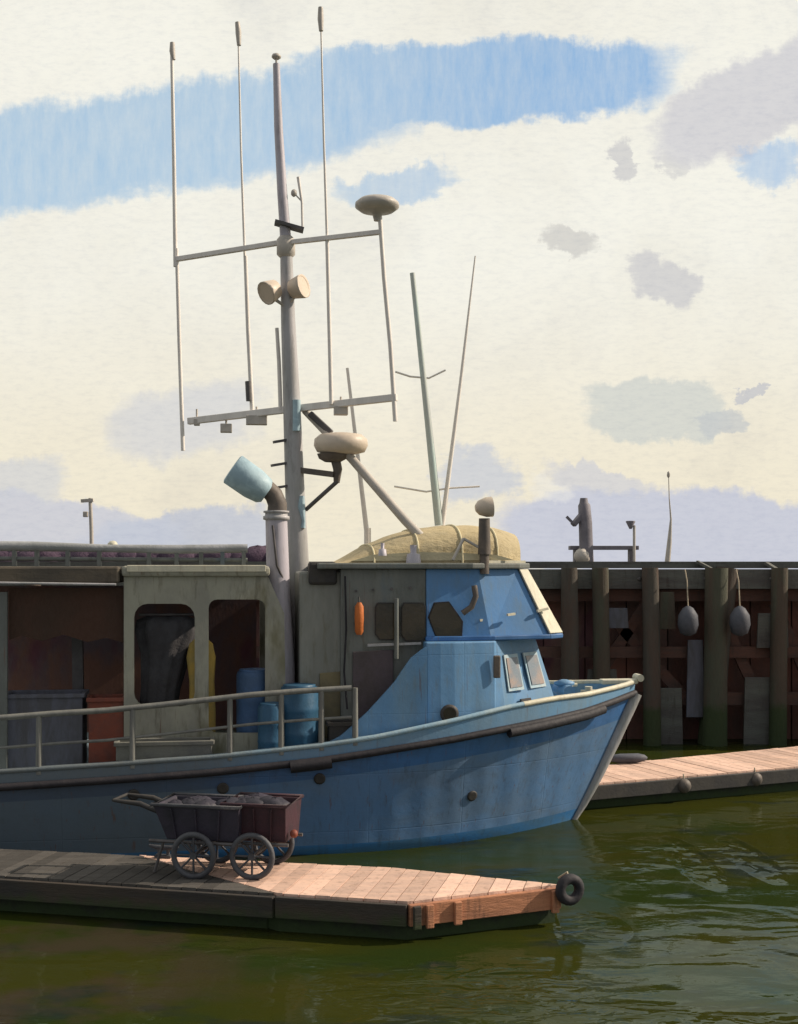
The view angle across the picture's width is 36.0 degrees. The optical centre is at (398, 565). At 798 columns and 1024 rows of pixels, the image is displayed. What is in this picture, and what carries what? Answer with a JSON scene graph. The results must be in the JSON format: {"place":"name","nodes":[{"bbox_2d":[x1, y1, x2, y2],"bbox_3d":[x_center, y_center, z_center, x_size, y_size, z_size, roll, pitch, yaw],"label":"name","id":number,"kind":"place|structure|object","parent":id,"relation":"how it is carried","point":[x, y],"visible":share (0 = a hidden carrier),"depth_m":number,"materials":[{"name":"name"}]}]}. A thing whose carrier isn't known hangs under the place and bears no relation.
{"place":"outdoors","nodes":[
{"label":"outdoors","id":0,"kind":"place"},
{"bbox_2d":[0,739,797,1023],"bbox_3d":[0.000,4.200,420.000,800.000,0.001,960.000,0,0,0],"label":"water","id":1,"kind":"structure","parent":0,"point":[683,912],"depth_m":13.34,"materials":[{"name":"green liquid"}]},
{"bbox_2d":[0,849,273,928],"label":"float dock","id":2,"kind":"object","parent":1,"relation":"on","point":[133,887],"visible":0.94,"depth_m":14.58,"materials":[{"name":"brown wood"}]},
{"bbox_2d":[112,792,242,878],"bbox_3d":[-2.661,3.295,15.148,1.723,0.938,0.872,0,0,12],"label":"dock cart","id":3,"kind":"object","parent":2,"relation":"on","point":[203,820],"visible":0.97,"depth_m":14.78,"materials":[{"name":"wood"}]},
{"bbox_2d":[0,6,643,857],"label":"fishing boat","id":4,"kind":"object","parent":1,"relation":"on","point":[452,702],"visible":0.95,"depth_m":18.34,"materials":[{"name":"paint"}]},
{"bbox_2d":[8,689,88,767],"bbox_3d":[-5.189,2.437,18.055,1.170,1.150,0.670,0,0,-8],"label":"fish tote","id":5,"kind":"object","parent":4,"relation":"on","point":[55,729],"visible":0.81,"depth_m":17.77,"materials":[{"name":"grey plastic"}]},
{"bbox_2d":[86,694,123,762],"bbox_3d":[-4.292,2.449,18.080,0.570,1.050,0.570,0,0,-8],"label":"fish tote","id":6,"kind":"object","parent":4,"relation":"on","point":[106,725],"visible":0.6,"depth_m":17.83,"materials":[{"name":"red plastic"}]},
{"bbox_2d":[114,737,214,760],"bbox_3d":[-3.375,2.720,17.684,1.420,0.420,0.430,0,0,-8],"label":"fish tote","id":7,"kind":"object","parent":4,"relation":"on","point":[151,748],"visible":0.62,"depth_m":17.51,"materials":[{"name":"grey plastic"}]},
{"bbox_2d":[135,613,194,703],"bbox_3d":[-3.431,1.833,18.253,0.992,2.240,0.432,0,0,-8],"label":"tarpaulin","id":8,"kind":"object","parent":4,"relation":"on","point":[164,640],"visible":0.68,"depth_m":18.10,"materials":[{"name":"fabric"}]},
{"bbox_2d":[186,639,215,731],"bbox_3d":[-2.919,1.688,18.096,0.428,1.630,0.215,0,0,-8],"label":"oilskin coat","id":9,"kind":"object","parent":4,"relation":"hanging from","point":[190,657],"visible":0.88,"depth_m":18.05,"materials":[{"name":"fabric"}]},
{"bbox_2d":[236,668,264,732],"bbox_3d":[-2.171,2.198,18.429,0.562,1.285,0.562,0,0,-8],"label":"barrel","id":10,"kind":"object","parent":4,"relation":"on","point":[250,679],"visible":0.55,"depth_m":18.18,"materials":[{"name":"blue plastic"}]},
{"bbox_2d":[257,702,284,748],"bbox_3d":[-1.860,2.413,17.897,0.416,0.815,0.416,0,0,-8],"label":"barrel","id":11,"kind":"object","parent":4,"relation":"on","point":[268,733],"visible":0.57,"depth_m":17.72,"materials":[{"name":"blue plastic"}]},
{"bbox_2d":[280,683,318,745],"bbox_3d":[-1.468,2.267,18.053,0.582,1.035,0.582,0,0,-8],"label":"barrel","id":12,"kind":"object","parent":4,"relation":"on","point":[300,706],"visible":0.59,"depth_m":17.81,"materials":[{"name":"blue plastic"}]},
{"bbox_2d":[325,719,351,741],"bbox_3d":[-0.793,2.499,18.067,0.570,0.420,0.370,0,0,-8],"label":"deck crate","id":13,"kind":"object","parent":4,"relation":"on","point":[337,728],"visible":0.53,"depth_m":17.90,"materials":[{"name":"wood"}]},
{"bbox_2d":[355,597,363,634],"bbox_3d":[-0.590,0.748,18.197,0.136,0.564,0.140,0,0,-8],"label":"boat fender","id":14,"kind":"object","parent":4,"relation":"hanging from","point":[359,618],"visible":1,"depth_m":18.14,"materials":[{"name":"orange paint"}]},
{"bbox_2d":[139,855,560,939],"bbox_3d":[-0.857,4.073,14.657,5.496,0.654,1.588,0,0,13],"label":"float dock","id":15,"kind":"object","parent":1,"relation":"on","point":[380,902],"visible":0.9,"depth_m":14.08,"materials":[{"name":"brown wood"}]},
{"bbox_2d":[149,844,178,857],"bbox_3d":[-3.016,3.661,15.725,0.406,0.160,0.100,0,0,12],"label":"dock cleat","id":16,"kind":"object","parent":15,"relation":"on","point":[167,848],"visible":0.77,"depth_m":15.70,"materials":[{"name":"grey metal"}]},
{"bbox_2d":[218,792,303,879],"bbox_3d":[-1.654,3.284,15.035,0.986,0.960,0.872,0,0,12],"label":"dock cart","id":17,"kind":"object","parent":15,"relation":"on","point":[270,821],"visible":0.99,"depth_m":14.72,"materials":[{"name":"wood"}]},
{"bbox_2d":[555,871,583,905],"bbox_3d":[1.967,3.772,14.356,0.368,0.384,0.250,0,0,-22],"label":"tyre fender","id":18,"kind":"object","parent":15,"relation":"hanging from","point":[566,879],"visible":1,"depth_m":14.25,"materials":[{"name":"rubber"}]},
{"bbox_2d":[0,562,797,746],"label":"wharf","id":19,"kind":"structure","parent":1,"relation":"in","point":[713,681],"depth_m":28.78,"materials":[{"name":"wood"}]},
{"bbox_2d":[81,498,93,543],"bbox_3d":[-7.669,-0.846,30.175,0.313,1.622,0.150,0,0,0],"label":"lamp post","id":20,"kind":"object","parent":19,"relation":"on","point":[85,514],"visible":0.85,"depth_m":30.16,"materials":[{"name":"grey metal"}]},
{"bbox_2d":[0,545,265,561],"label":"net row","id":21,"kind":"object","parent":19,"relation":"on","point":[256,553],"visible":0.16,"depth_m":29.81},
{"bbox_2d":[565,498,593,561],"bbox_3d":[4.478,-0.828,30.093,0.711,1.653,0.428,0,0,-31],"label":"mooring post","id":22,"kind":"object","parent":19,"relation":"on","point":[584,551],"visible":0.87,"depth_m":30.05,"materials":[{"name":"grey metal"}]},
{"bbox_2d":[568,546,638,561],"bbox_3d":[5.084,-0.261,30.500,1.700,0.448,0.350,0,0,0],"label":"bench","id":23,"kind":"object","parent":19,"relation":"on","point":[628,548],"visible":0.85,"depth_m":30.32,"materials":[{"name":"grey wood"}]},
{"bbox_2d":[626,521,635,561],"bbox_3d":[5.705,-0.565,30.200,0.242,1.060,0.240,0,0,0],"label":"lamp post","id":24,"kind":"object","parent":19,"relation":"on","point":[630,524],"visible":0.87,"depth_m":30.17,"materials":[{"name":"grey metal"}]},
{"bbox_2d":[665,471,671,561],"bbox_3d":[6.626,-1.174,30.197,0.171,2.292,0.139,0,0,23],"label":"flag pole","id":25,"kind":"object","parent":19,"relation":"on","point":[668,550],"visible":0.92,"depth_m":30.17,"materials":[{"name":"grey wood"}]},
{"bbox_2d":[677,569,698,635],"bbox_3d":[6.669,0.859,28.300,0.479,1.536,0.473,0,0,42],"label":"hanging buoy","id":26,"kind":"object","parent":19,"relation":"hanging from","point":[688,623],"visible":1,"depth_m":28.14,"materials":[{"name":"plastic"}]},
{"bbox_2d":[696,560,711,567],"bbox_3d":[7.280,0.056,28.825,0.576,0.341,0.220,0,0,27],"label":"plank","id":27,"kind":"object","parent":19,"relation":"on","point":[702,564],"visible":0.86,"depth_m":28.80,"materials":[{"name":"grey wood"}]},
{"bbox_2d":[729,569,750,635],"bbox_3d":[7.862,0.859,28.300,0.479,1.536,0.473,0,0,42],"label":"hanging buoy","id":28,"kind":"object","parent":19,"relation":"hanging from","point":[739,623],"visible":1,"depth_m":28.14,"materials":[{"name":"plastic"}]},
{"bbox_2d":[764,562,776,567],"bbox_3d":[8.835,0.075,28.825,0.441,0.301,0.220,0,0,38],"label":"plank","id":29,"kind":"object","parent":19,"relation":"on","point":[769,565],"visible":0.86,"depth_m":28.82,"materials":[{"name":"grey wood"}]},
{"bbox_2d":[585,746,797,808],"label":"float dock","id":30,"kind":"object","parent":1,"relation":"on","point":[706,776],"visible":0.26,"depth_m":22.31,"materials":[{"name":"brown wood"}]},
{"bbox_2d":[611,753,646,762],"bbox_3d":[4.204,3.651,23.223,1.001,0.181,0.257,0,0,5],"label":"boat fender","id":31,"kind":"object","parent":30,"relation":"on","point":[629,758],"visible":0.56,"depth_m":23.14,"materials":[{"name":"plastic"}]},
{"bbox_2d":[678,774,690,792],"bbox_3d":[5.054,3.874,21.761,0.260,0.339,0.254,0,0,0],"label":"mooring ball","id":32,"kind":"object","parent":30,"relation":"on","point":[684,785],"visible":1,"depth_m":21.67,"materials":[{"name":"plastic"}]},
{"bbox_2d":[752,768,761,785],"bbox_3d":[6.516,3.874,22.449,0.260,0.338,0.257,0,0,0],"label":"mooring ball","id":33,"kind":"object","parent":30,"relation":"on","point":[756,779],"visible":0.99,"depth_m":22.35,"materials":[{"name":"plastic"}]},
{"bbox_2d":[0,0,797,568],"label":"sky","id":34,"kind":"structure","parent":0,"point":[619,177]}
]}

